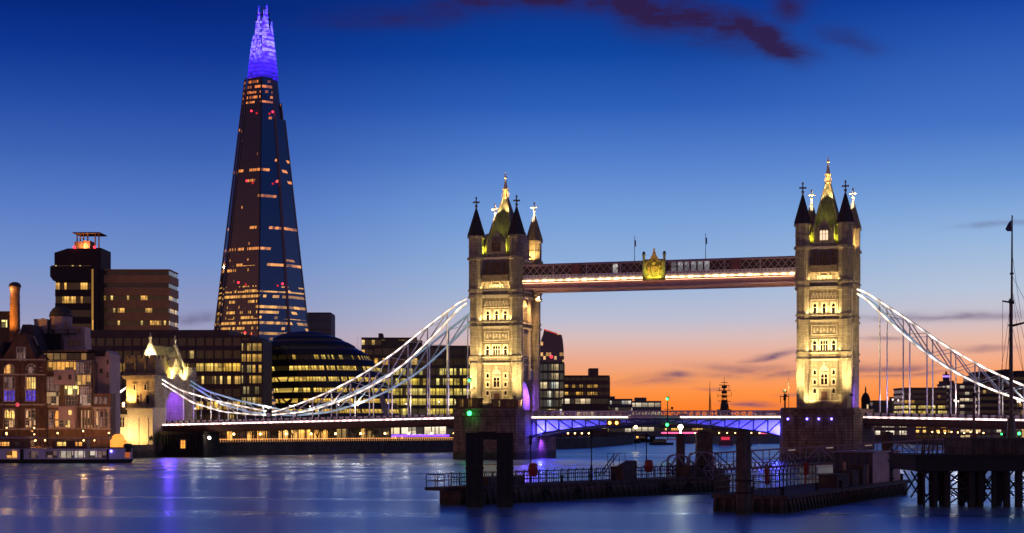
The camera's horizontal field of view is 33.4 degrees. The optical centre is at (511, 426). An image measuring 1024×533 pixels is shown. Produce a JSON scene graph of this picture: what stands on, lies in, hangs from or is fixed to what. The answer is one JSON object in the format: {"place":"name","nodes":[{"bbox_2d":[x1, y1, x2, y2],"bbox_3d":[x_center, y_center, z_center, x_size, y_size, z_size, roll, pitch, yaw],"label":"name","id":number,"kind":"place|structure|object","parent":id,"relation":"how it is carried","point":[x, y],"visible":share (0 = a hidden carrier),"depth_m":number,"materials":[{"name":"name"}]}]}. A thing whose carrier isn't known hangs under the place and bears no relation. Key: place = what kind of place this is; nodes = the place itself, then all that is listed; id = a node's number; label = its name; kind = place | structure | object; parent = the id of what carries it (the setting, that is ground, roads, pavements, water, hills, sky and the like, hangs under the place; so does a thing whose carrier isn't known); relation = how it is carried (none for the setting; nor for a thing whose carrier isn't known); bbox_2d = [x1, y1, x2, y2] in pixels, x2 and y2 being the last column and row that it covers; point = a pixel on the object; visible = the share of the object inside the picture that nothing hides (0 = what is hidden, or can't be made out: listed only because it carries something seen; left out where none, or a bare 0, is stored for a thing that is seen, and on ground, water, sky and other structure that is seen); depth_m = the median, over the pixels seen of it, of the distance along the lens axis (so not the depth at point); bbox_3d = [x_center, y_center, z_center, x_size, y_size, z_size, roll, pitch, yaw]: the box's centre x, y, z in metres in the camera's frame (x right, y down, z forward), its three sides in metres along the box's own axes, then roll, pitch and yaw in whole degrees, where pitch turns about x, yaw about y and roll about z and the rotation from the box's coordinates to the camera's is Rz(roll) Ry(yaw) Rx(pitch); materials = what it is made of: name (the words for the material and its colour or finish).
{"place":"outdoors","nodes":[
{"label":"outdoors","id":0,"kind":"place"},
{"bbox_2d":[50,232,110,329],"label":"hospital tower","id":1,"kind":"structure","parent":0,"point":[77,272],"depth_m":1470.00,"materials":[{"name":"concrete"}]},
{"bbox_2d":[91,269,92,329],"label":"stair window","id":2,"kind":"structure","parent":1,"relation":"in","point":[91,269],"depth_m":1468.79,"materials":[{"name":"yellow"}]},
{"bbox_2d":[104,269,178,329],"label":"hospital block","id":3,"kind":"structure","parent":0,"point":[140,299],"depth_m":1480.00,"materials":[{"name":"black brick"}]},
{"bbox_2d":[91,330,267,419],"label":"office block","id":4,"kind":"structure","parent":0,"point":[212,357],"depth_m":689.89,"materials":[{"name":"black glass"}]},
{"bbox_2d":[227,430,278,441],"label":"pavilion","id":5,"kind":"structure","parent":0,"point":[266,436],"depth_m":528.58,"materials":[{"name":"yellow glass"}]},
{"bbox_2d":[240,340,271,418],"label":"office block","id":6,"kind":"structure","parent":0,"point":[255,371],"depth_m":660.20,"materials":[{"name":"black"}]},
{"bbox_2d":[279,430,328,442],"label":"pavilion","id":7,"kind":"structure","parent":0,"point":[298,436],"depth_m":545.22,"materials":[{"name":"yellow glass"}]},
{"bbox_2d":[307,312,334,336],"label":"office tower","id":8,"kind":"structure","parent":0,"point":[321,322],"depth_m":1260.09,"materials":[{"name":"grey"}]},
{"bbox_2d":[271,331,401,417],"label":"city hall","id":9,"kind":"structure","parent":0,"point":[306,365],"depth_m":708.20,"materials":[{"name":"black glass"}]},
{"bbox_2d":[330,428,390,440],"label":"pavilion","id":10,"kind":"structure","parent":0,"point":[348,434],"depth_m":564.88,"materials":[{"name":"yellow glass"}]},
{"bbox_2d":[362,333,416,360],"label":"office block","id":11,"kind":"structure","parent":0,"point":[368,343],"depth_m":819.87,"materials":[{"name":"black"}]},
{"bbox_2d":[373,340,469,438],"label":"office block","id":12,"kind":"structure","parent":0,"point":[438,371],"depth_m":760.45,"materials":[{"name":"black glass"}]},
{"bbox_2d":[467,173,542,410],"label":"bridge tower","id":13,"kind":"structure","parent":0,"point":[505,330],"depth_m":460.06,"materials":[{"name":"stone"}]},
{"bbox_2d":[491,261,500,274],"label":"window","id":14,"kind":"structure","parent":13,"relation":"in","point":[495,265],"depth_m":459.70,"materials":[{"name":"glass"}]},
{"bbox_2d":[492,376,500,387],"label":"window","id":15,"kind":"structure","parent":13,"relation":"in","point":[496,380],"depth_m":459.81,"materials":[{"name":"glass"}]},
{"bbox_2d":[492,344,500,355],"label":"window","id":16,"kind":"structure","parent":13,"relation":"in","point":[496,348],"depth_m":459.87,"materials":[{"name":"glass"}]},
{"bbox_2d":[523,256,795,289],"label":"walkway","id":17,"kind":"structure","parent":13,"relation":"attached to","point":[740,270],"depth_m":444.21,"materials":[{"name":"paint"}]},
{"bbox_2d":[642,248,665,280],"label":"crest","id":18,"kind":"object","parent":17,"relation":"on","point":[654,267],"visible":1,"depth_m":444.77,"materials":[{"name":"paint"}]},
{"bbox_2d":[535,283,795,292],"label":"walkway","id":19,"kind":"structure","parent":13,"relation":"attached to","point":[667,288],"depth_m":457.57,"materials":[{"name":"paint"}]},
{"bbox_2d":[0,437,1023,532],"bbox_3d":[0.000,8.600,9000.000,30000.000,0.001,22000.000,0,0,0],"label":"river","id":20,"kind":"structure","parent":0,"point":[352,493],"depth_m":191.94,"materials":[{"name":"blue liquid"}]},
{"bbox_2d":[0,437,132,462],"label":"passenger boat","id":21,"kind":"object","parent":20,"relation":"on","point":[59,451],"visible":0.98,"depth_m":405.49,"materials":[{"name":"white paint"}]},
{"bbox_2d":[34,444,163,457],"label":"quay wall","id":22,"kind":"structure","parent":20,"relation":"in","point":[145,451],"depth_m":475.50,"materials":[{"name":"stone"}]},
{"bbox_2d":[465,432,513,506],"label":"pile frame","id":23,"kind":"object","parent":20,"relation":"in","point":[474,468],"visible":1,"depth_m":183.20,"materials":[{"name":"black metal"}]},
{"bbox_2d":[452,396,556,459],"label":"bridge pier","id":24,"kind":"structure","parent":20,"relation":"in","point":[517,423],"depth_m":449.62,"materials":[{"name":"stone"}]},
{"bbox_2d":[455,398,483,408],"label":"control cabin","id":25,"kind":"object","parent":24,"relation":"on","point":[463,403],"visible":0.93,"depth_m":453.31,"materials":[{"name":"red paint"}]},
{"bbox_2d":[490,399,522,408],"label":"control cabin","id":26,"kind":"object","parent":24,"relation":"on","point":[502,403],"visible":0.98,"depth_m":450.93,"materials":[{"name":"red paint"}]},
{"bbox_2d":[532,411,668,436],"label":"bascule span","id":27,"kind":"object","parent":24,"relation":"attached to","point":[551,424],"visible":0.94,"depth_m":454.02,"materials":[{"name":"metal"}]},
{"bbox_2d":[606,419,620,425],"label":"road signal","id":28,"kind":"object","parent":27,"relation":"attached to","point":[613,422],"visible":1,"depth_m":447.79,"materials":[{"name":"yellow glass"}]},
{"bbox_2d":[425,453,730,504],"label":"pontoon","id":29,"kind":"object","parent":20,"relation":"on","point":[624,481],"visible":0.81,"depth_m":207.38,"materials":[{"name":"black metal"}]},
{"bbox_2d":[526,435,537,482],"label":"lamp post","id":30,"kind":"object","parent":29,"relation":"on","point":[532,469],"visible":1,"depth_m":199.75,"materials":[{"name":"black metal"}]},
{"bbox_2d":[642,433,653,477],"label":"lamp post","id":31,"kind":"object","parent":29,"relation":"on","point":[648,466],"visible":1,"depth_m":219.49,"materials":[{"name":"black metal"}]},
{"bbox_2d":[661,451,713,479],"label":"lattice portal","id":32,"kind":"object","parent":29,"relation":"on","point":[689,461],"visible":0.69,"depth_m":227.03,"materials":[{"name":"black metal"}]},
{"bbox_2d":[709,438,943,470],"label":"railing","id":33,"kind":"object","parent":29,"relation":"on","point":[860,445],"visible":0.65,"depth_m":221.28,"materials":[{"name":"black metal"}]},
{"bbox_2d":[649,440,673,444],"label":"boat","id":34,"kind":"object","parent":20,"relation":"on","point":[659,442],"visible":0.9,"depth_m":818.74,"materials":[{"name":"paint"}]},
{"bbox_2d":[675,425,684,465],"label":"mooring pile","id":35,"kind":"object","parent":20,"relation":"in","point":[680,442],"visible":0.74,"depth_m":235.50,"materials":[{"name":"black wood"}]},
{"bbox_2d":[695,432,713,475],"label":"mooring pile","id":36,"kind":"object","parent":20,"relation":"in","point":[703,441],"visible":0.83,"depth_m":228.45,"materials":[{"name":"black metal"}]},
{"bbox_2d":[661,432,777,435],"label":"road bridge","id":37,"kind":"structure","parent":20,"relation":"on","point":[686,433],"depth_m":1179.70,"materials":[{"name":"red metal"}]},
{"bbox_2d":[718,436,733,444],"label":"boat","id":38,"kind":"object","parent":20,"relation":"on","point":[724,440],"visible":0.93,"depth_m":798.74,"materials":[{"name":"paint"}]},
{"bbox_2d":[685,382,779,442],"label":"warship","id":39,"kind":"object","parent":20,"relation":"on","point":[731,433],"visible":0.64,"depth_m":895.00,"materials":[{"name":"metal"}]},
{"bbox_2d":[735,429,751,513],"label":"mooring pile","id":40,"kind":"object","parent":20,"relation":"in","point":[743,481],"visible":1,"depth_m":168.58,"materials":[{"name":"black metal"}]},
{"bbox_2d":[711,458,909,512],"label":"pontoon","id":41,"kind":"object","parent":20,"relation":"on","point":[851,485],"visible":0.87,"depth_m":189.23,"materials":[{"name":"black metal"}]},
{"bbox_2d":[830,450,901,482],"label":"shed","id":42,"kind":"structure","parent":41,"relation":"on","point":[876,461],"depth_m":209.21,"materials":[{"name":"brown metal"}]},
{"bbox_2d":[779,394,874,461],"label":"bridge pier","id":43,"kind":"structure","parent":20,"relation":"in","point":[808,426],"depth_m":420.33,"materials":[{"name":"stone"}]},
{"bbox_2d":[654,410,779,436],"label":"bascule span","id":44,"kind":"object","parent":43,"relation":"attached to","point":[767,423],"visible":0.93,"depth_m":440.30,"materials":[{"name":"metal"}]},
{"bbox_2d":[863,412,1023,428],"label":"side span","id":45,"kind":"object","parent":43,"relation":"attached to","point":[931,420],"visible":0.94,"depth_m":421.56,"materials":[{"name":"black metal"}]},
{"bbox_2d":[856,288,1023,415],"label":"suspension chain","id":46,"kind":"object","parent":45,"relation":"attached to","point":[923,350],"visible":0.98,"depth_m":422.80,"materials":[{"name":"white paint"}]},
{"bbox_2d":[864,294,1022,414],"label":"suspension chain","id":47,"kind":"object","parent":45,"relation":"attached to","point":[892,321],"visible":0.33,"depth_m":439.65,"materials":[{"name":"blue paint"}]},
{"bbox_2d":[881,431,893,480],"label":"mooring pile","id":48,"kind":"object","parent":20,"relation":"in","point":[886,436],"visible":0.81,"depth_m":215.40,"materials":[{"name":"black metal"}]},
{"bbox_2d":[888,437,1023,506],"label":"jetty","id":49,"kind":"object","parent":20,"relation":"in","point":[972,461],"visible":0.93,"depth_m":183.18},
{"bbox_2d":[971,393,976,437],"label":"pole","id":50,"kind":"object","parent":49,"relation":"on","point":[973,435],"visible":0.91,"depth_m":184.88,"materials":[{"name":"metal"}]},
{"bbox_2d":[992,215,1023,437],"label":"ship mast","id":51,"kind":"object","parent":49,"relation":"on","point":[1010,429],"visible":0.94,"depth_m":186.82,"materials":[{"name":"metal"}]},
{"bbox_2d":[0,0,1023,414],"label":"sky","id":52,"kind":"structure","parent":0,"point":[667,125],"materials":[{"name":"blue"}]},
{"bbox_2d":[412,435,628,439],"bbox_3d":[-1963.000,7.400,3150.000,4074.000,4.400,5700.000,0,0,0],"label":"bank ground","id":53,"kind":"structure","parent":0,"point":[556,437],"depth_m":847.95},
{"bbox_2d":[0,311,12,342],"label":"penthouse","id":54,"kind":"object","parent":53,"relation":"on","point":[4,326],"visible":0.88,"depth_m":470.00,"materials":[{"name":"brown brick"}]},
{"bbox_2d":[0,324,49,445],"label":"brick brewhouse","id":55,"kind":"structure","parent":53,"relation":"on","point":[23,369],"depth_m":445.90,"materials":[{"name":"brick"}]},
{"bbox_2d":[3,363,14,373],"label":"arched window","id":56,"kind":"structure","parent":55,"relation":"in","point":[9,368],"depth_m":445.88,"materials":[{"name":"yellow"}]},
{"bbox_2d":[3,377,14,388],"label":"window","id":57,"kind":"structure","parent":55,"relation":"in","point":[8,382],"depth_m":445.88,"materials":[{"name":"black glass"}]},
{"bbox_2d":[3,389,14,401],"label":"window","id":58,"kind":"structure","parent":55,"relation":"in","point":[8,394],"depth_m":445.88,"materials":[{"name":"purple"}]},
{"bbox_2d":[3,409,14,419],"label":"window","id":59,"kind":"structure","parent":55,"relation":"in","point":[9,413],"depth_m":445.88,"materials":[{"name":"yellow glass"}]},
{"bbox_2d":[9,282,20,340],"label":"chimney","id":60,"kind":"object","parent":55,"relation":"on","point":[14,287],"visible":0.97,"depth_m":456.85,"materials":[{"name":"brick"}]},
{"bbox_2d":[16,347,25,360],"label":"window","id":61,"kind":"structure","parent":55,"relation":"in","point":[20,351],"depth_m":445.88,"materials":[{"name":"black glass"}]},
{"bbox_2d":[25,364,34,373],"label":"arched window","id":62,"kind":"structure","parent":55,"relation":"in","point":[30,368],"depth_m":445.77,"materials":[{"name":"black glass"}]},
{"bbox_2d":[25,377,34,388],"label":"window","id":63,"kind":"structure","parent":55,"relation":"in","point":[29,381],"depth_m":445.88,"materials":[{"name":"yellow glass"}]},
{"bbox_2d":[25,389,34,401],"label":"window","id":64,"kind":"structure","parent":55,"relation":"in","point":[29,393],"depth_m":445.88,"materials":[{"name":"purple"}]},
{"bbox_2d":[25,409,34,419],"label":"window","id":65,"kind":"structure","parent":55,"relation":"in","point":[29,413],"depth_m":445.88,"materials":[{"name":"yellow"}]},
{"bbox_2d":[34,306,91,349],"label":"domed tower","id":66,"kind":"structure","parent":53,"relation":"on","point":[60,332],"depth_m":463.00,"materials":[{"name":"stone"}]},
{"bbox_2d":[41,350,97,446],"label":"riverside flats","id":67,"kind":"structure","parent":53,"relation":"on","point":[72,385],"depth_m":447.78,"materials":[{"name":"brown brick"}]},
{"bbox_2d":[47,377,59,390],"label":"bay window","id":68,"kind":"structure","parent":67,"relation":"in","point":[50,380],"depth_m":446.97,"materials":[{"name":"black glass"}]},
{"bbox_2d":[47,392,59,405],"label":"bay window","id":69,"kind":"structure","parent":67,"relation":"in","point":[52,397],"depth_m":446.97,"materials":[{"name":"beige glass"}]},
{"bbox_2d":[64,385,78,394],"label":"bay window","id":70,"kind":"structure","parent":67,"relation":"in","point":[68,389],"depth_m":446.54,"materials":[{"name":"yellow glass"}]},
{"bbox_2d":[65,395,77,405],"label":"bay window","id":71,"kind":"structure","parent":67,"relation":"in","point":[70,400],"depth_m":447.30,"materials":[{"name":"black glass"}]},
{"bbox_2d":[75,362,91,373],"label":"bay window","id":72,"kind":"structure","parent":67,"relation":"in","point":[80,367],"depth_m":446.97,"materials":[{"name":"black glass"}]},
{"bbox_2d":[76,374,91,385],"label":"bay window","id":73,"kind":"structure","parent":67,"relation":"in","point":[81,379],"depth_m":446.97,"materials":[{"name":"yellow glass"}]},
{"bbox_2d":[80,386,91,394],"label":"bay window","id":74,"kind":"structure","parent":67,"relation":"in","point":[84,390],"depth_m":446.97,"materials":[{"name":"black glass"}]},
{"bbox_2d":[80,395,91,405],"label":"bay window","id":75,"kind":"structure","parent":67,"relation":"in","point":[85,400],"depth_m":446.97,"materials":[{"name":"beige glass"}]},
{"bbox_2d":[86,350,119,433],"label":"rendered house","id":76,"kind":"structure","parent":53,"relation":"on","point":[108,378],"depth_m":452.00,"materials":[{"name":"grey concrete"}]},
{"bbox_2d":[92,393,115,446],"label":"brick annexe","id":77,"kind":"structure","parent":53,"relation":"on","point":[104,413],"depth_m":446.00,"materials":[{"name":"brown brick"}]},
{"bbox_2d":[110,434,126,446],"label":"arched kiosk","id":78,"kind":"object","parent":53,"relation":"on","point":[117,440],"visible":0.94,"depth_m":440.00,"materials":[{"name":"orange"}]},
{"bbox_2d":[149,432,161,453],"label":"tree","id":79,"kind":"object","parent":53,"relation":"on","point":[157,438],"visible":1,"depth_m":477.17,"materials":[{"name":"green plant"}]},
{"bbox_2d":[120,333,197,444],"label":"gatehouse","id":80,"kind":"object","parent":53,"relation":"on","point":[142,413],"visible":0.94,"depth_m":490.43,"materials":[{"name":"stone"}]},
{"bbox_2d":[120,298,466,420],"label":"suspension chain","id":81,"kind":"object","parent":80,"relation":"attached to","point":[269,413],"visible":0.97,"depth_m":471.91,"materials":[{"name":"white paint"}]},
{"bbox_2d":[162,414,453,431],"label":"side span","id":82,"kind":"object","parent":81,"relation":"hanging from","point":[362,422],"visible":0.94,"depth_m":476.61,"materials":[{"name":"red paint"}]},
{"bbox_2d":[190,312,469,419],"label":"suspension chain","id":83,"kind":"object","parent":80,"relation":"hanging from","point":[454,338],"visible":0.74,"depth_m":487.22,"materials":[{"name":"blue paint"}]},
{"bbox_2d":[157,431,219,456],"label":"timber fender wall","id":84,"kind":"structure","parent":53,"relation":"on","point":[186,443],"depth_m":484.95,"materials":[{"name":"wood"}]},
{"bbox_2d":[214,6,308,417],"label":"glass skyscraper","id":85,"kind":"structure","parent":53,"relation":"on","point":[261,293],"depth_m":1206.88,"materials":[{"name":"glass"}]},
{"bbox_2d":[391,427,448,441],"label":"riverside restaurant","id":86,"kind":"structure","parent":53,"relation":"on","point":[425,430],"depth_m":585.25,"materials":[{"name":"white glass"}]},
{"bbox_2d":[219,435,637,455],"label":"embankment wall","id":87,"kind":"structure","parent":53,"relation":"on","point":[294,448],"depth_m":553.64,"materials":[{"name":"stone"}]},
{"bbox_2d":[220,438,443,441],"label":"promenade rail","id":88,"kind":"object","parent":87,"relation":"on","point":[330,438],"visible":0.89,"depth_m":543.70,"materials":[{"name":"brown metal"}]},
{"bbox_2d":[610,396,632,434],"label":"office block","id":89,"kind":"structure","parent":53,"relation":"on","point":[621,404],"depth_m":1060.14,"materials":[{"name":"black"}]},
{"bbox_2d":[540,329,563,361],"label":"building","id":90,"kind":"structure","parent":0,"point":[551,347],"depth_m":2500.00,"materials":[{"name":"black"}]},
{"bbox_2d":[540,362,564,435],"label":"office block","id":91,"kind":"structure","parent":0,"point":[552,384],"depth_m":1000.14,"materials":[{"name":"black glass"}]},
{"bbox_2d":[562,397,607,435],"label":"riverside hall","id":92,"kind":"structure","parent":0,"point":[584,403],"depth_m":985.00,"materials":[{"name":"black"}]},
{"bbox_2d":[565,368,609,435],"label":"brick block","id":93,"kind":"structure","parent":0,"point":[592,383],"depth_m":1020.00,"materials":[{"name":"black"}]},
{"bbox_2d":[632,398,660,434],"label":"office block","id":94,"kind":"structure","parent":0,"point":[641,404],"depth_m":1080.00,"materials":[{"name":"black"}]},
{"bbox_2d":[661,414,749,431],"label":"office block","id":95,"kind":"structure","parent":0,"point":[685,428],"depth_m":1300.00,"materials":[{"name":"black"}]},
{"bbox_2d":[794,160,861,406],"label":"bridge tower","id":96,"kind":"structure","parent":0,"point":[828,251],"depth_m":432.21,"materials":[{"name":"stone"}]},
{"bbox_2d":[819,339,828,350],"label":"window","id":97,"kind":"structure","parent":96,"relation":"in","point":[823,343],"depth_m":432.27,"materials":[{"name":"glass"}]},
{"bbox_2d":[819,250,828,264],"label":"window","id":98,"kind":"structure","parent":96,"relation":"in","point":[823,254],"depth_m":431.95,"materials":[{"name":"glass"}]},
{"bbox_2d":[820,372,828,385],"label":"window","id":99,"kind":"structure","parent":96,"relation":"in","point":[824,376],"depth_m":432.16,"materials":[{"name":"glass"}]},
{"bbox_2d":[870,397,893,412],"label":"office block","id":100,"kind":"structure","parent":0,"point":[874,404],"depth_m":1150.14,"materials":[{"name":"black"}]},
{"bbox_2d":[893,388,946,413],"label":"office block","id":101,"kind":"structure","parent":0,"point":[918,400],"depth_m":900.24,"materials":[{"name":"black glass"}]},
{"bbox_2d":[874,436,1005,444],"bbox_3d":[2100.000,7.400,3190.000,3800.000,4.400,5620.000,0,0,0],"label":"bank ground","id":102,"kind":"structure","parent":0,"point":[895,439],"depth_m":869.14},
{"bbox_2d":[861,386,869,408],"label":"domed turret","id":103,"kind":"object","parent":102,"relation":"on","point":[865,401],"visible":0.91,"depth_m":1147.89,"materials":[{"name":"brown"}]},
{"bbox_2d":[874,426,906,437],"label":"market hall","id":104,"kind":"structure","parent":102,"relation":"on","point":[899,432],"depth_m":800.00,"materials":[{"name":"black"}]},
{"bbox_2d":[907,427,949,439],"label":"restaurant block","id":105,"kind":"structure","parent":102,"relation":"on","point":[916,433],"depth_m":700.14,"materials":[{"name":"black"}]},
{"bbox_2d":[950,428,1002,436],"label":"riverside pavilion","id":106,"kind":"structure","parent":102,"relation":"on","point":[988,432],"depth_m":660.00,"materials":[{"name":"black"}]},
{"bbox_2d":[937,381,976,414],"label":"office block","id":107,"kind":"structure","parent":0,"point":[964,396],"depth_m":915.19,"materials":[{"name":"black"}]},
{"bbox_2d":[963,369,1023,435],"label":"office block","id":108,"kind":"structure","parent":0,"point":[989,401],"depth_m":940.24,"materials":[{"name":"black"}]},
{"bbox_2d":[1014,409,1023,436],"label":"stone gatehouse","id":109,"kind":"object","parent":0,"point":[1021,431],"visible":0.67,"depth_m":561.76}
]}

